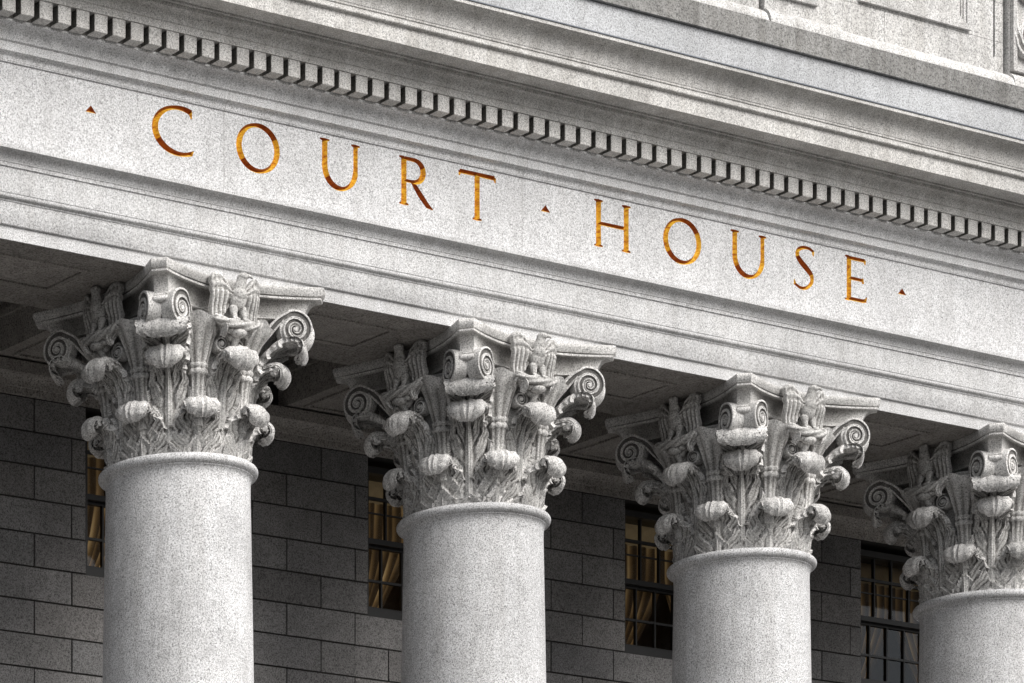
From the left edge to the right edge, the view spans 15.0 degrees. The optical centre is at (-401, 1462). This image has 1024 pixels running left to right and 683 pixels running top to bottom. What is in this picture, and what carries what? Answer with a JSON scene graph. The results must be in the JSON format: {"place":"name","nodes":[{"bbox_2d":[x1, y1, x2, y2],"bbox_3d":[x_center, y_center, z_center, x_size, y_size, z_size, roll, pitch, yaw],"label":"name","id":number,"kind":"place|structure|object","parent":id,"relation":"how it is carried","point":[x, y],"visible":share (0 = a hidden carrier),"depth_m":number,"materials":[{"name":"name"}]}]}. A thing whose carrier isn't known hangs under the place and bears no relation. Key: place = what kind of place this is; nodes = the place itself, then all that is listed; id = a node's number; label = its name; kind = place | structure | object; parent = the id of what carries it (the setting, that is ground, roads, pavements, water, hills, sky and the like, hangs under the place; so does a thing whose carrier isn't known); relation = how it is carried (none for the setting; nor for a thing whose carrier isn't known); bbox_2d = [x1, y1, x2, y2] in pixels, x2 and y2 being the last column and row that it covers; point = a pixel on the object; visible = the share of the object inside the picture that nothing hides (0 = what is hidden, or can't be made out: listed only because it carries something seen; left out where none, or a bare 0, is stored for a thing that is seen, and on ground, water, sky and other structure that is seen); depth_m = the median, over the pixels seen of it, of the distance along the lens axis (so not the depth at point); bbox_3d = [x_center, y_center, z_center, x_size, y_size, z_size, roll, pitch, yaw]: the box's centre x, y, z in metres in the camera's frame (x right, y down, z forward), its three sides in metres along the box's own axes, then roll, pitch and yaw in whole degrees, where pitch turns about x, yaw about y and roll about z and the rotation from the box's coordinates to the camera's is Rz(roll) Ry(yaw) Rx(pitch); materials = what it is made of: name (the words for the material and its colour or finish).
{"place":"outdoors","nodes":[
{"label":"outdoors","id":0,"kind":"place"},
{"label":"pavement","id":1,"kind":"structure","parent":0,"visible":0},
{"bbox_2d":[0,381,919,682],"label":"wall","id":2,"kind":"structure","parent":1,"relation":"on","point":[328,569],"depth_m":30.41,"materials":[{"name":"stone"}]},
{"bbox_2d":[86,418,106,576],"bbox_3d":[4.428,-7.717,29.672,1.450,1.270,0.280,0,0,-29],"label":"window","id":3,"kind":"structure","parent":2,"relation":"in","point":[95,495],"depth_m":29.52,"materials":[{"name":"black glass"}]},
{"bbox_2d":[368,466,403,619],"bbox_3d":[6.855,-7.717,31.279,1.690,1.510,0.760,0,0,-29],"label":"window","id":4,"kind":"structure","parent":2,"relation":"in","point":[385,546],"depth_m":30.95,"materials":[{"name":"black glass"}]},
{"bbox_2d":[0,301,906,546],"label":"portico ceiling","id":5,"kind":"structure","parent":2,"relation":"attached to","point":[308,410],"depth_m":30.16,"materials":[{"name":"stone"}]},
{"bbox_2d":[625,509,673,658],"bbox_3d":[9.396,-7.717,32.675,1.690,1.510,0.760,0,0,-29],"label":"window","id":6,"kind":"structure","parent":2,"relation":"in","point":[649,593],"depth_m":32.38,"materials":[{"name":"black glass"}]},
{"bbox_2d":[861,549,919,682],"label":"window","id":7,"kind":"structure","parent":2,"relation":"in","point":[890,631],"depth_m":33.83,"materials":[{"name":"black glass"}]},
{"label":"steps","id":8,"kind":"structure","parent":0,"visible":0},
{"bbox_2d":[33,257,325,682],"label":"column","id":9,"kind":"structure","parent":8,"relation":"on","point":[178,369],"depth_m":26.85,"materials":[{"name":"stone"}]},
{"bbox_2d":[0,0,1023,461],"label":"entablature","id":10,"kind":"structure","parent":9,"relation":"on","point":[408,174],"depth_m":28.05,"materials":[{"name":"stone"}]},
{"bbox_2d":[476,0,1023,138],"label":"attic storey","id":11,"kind":"object","parent":10,"relation":"on","point":[960,61],"visible":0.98,"depth_m":29.70,"materials":[{"name":"stone"}]},
{"bbox_2d":[333,318,616,682],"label":"column","id":12,"kind":"structure","parent":8,"relation":"on","point":[472,422],"depth_m":28.25,"materials":[{"name":"stone"}]},
{"bbox_2d":[605,373,880,682],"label":"column","id":13,"kind":"structure","parent":8,"relation":"on","point":[740,470],"depth_m":29.65,"materials":[{"name":"stone"}]},
{"bbox_2d":[853,423,1023,682],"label":"column","id":14,"kind":"structure","parent":8,"relation":"on","point":[953,511],"depth_m":31.05,"materials":[{"name":"stone"}]}
]}

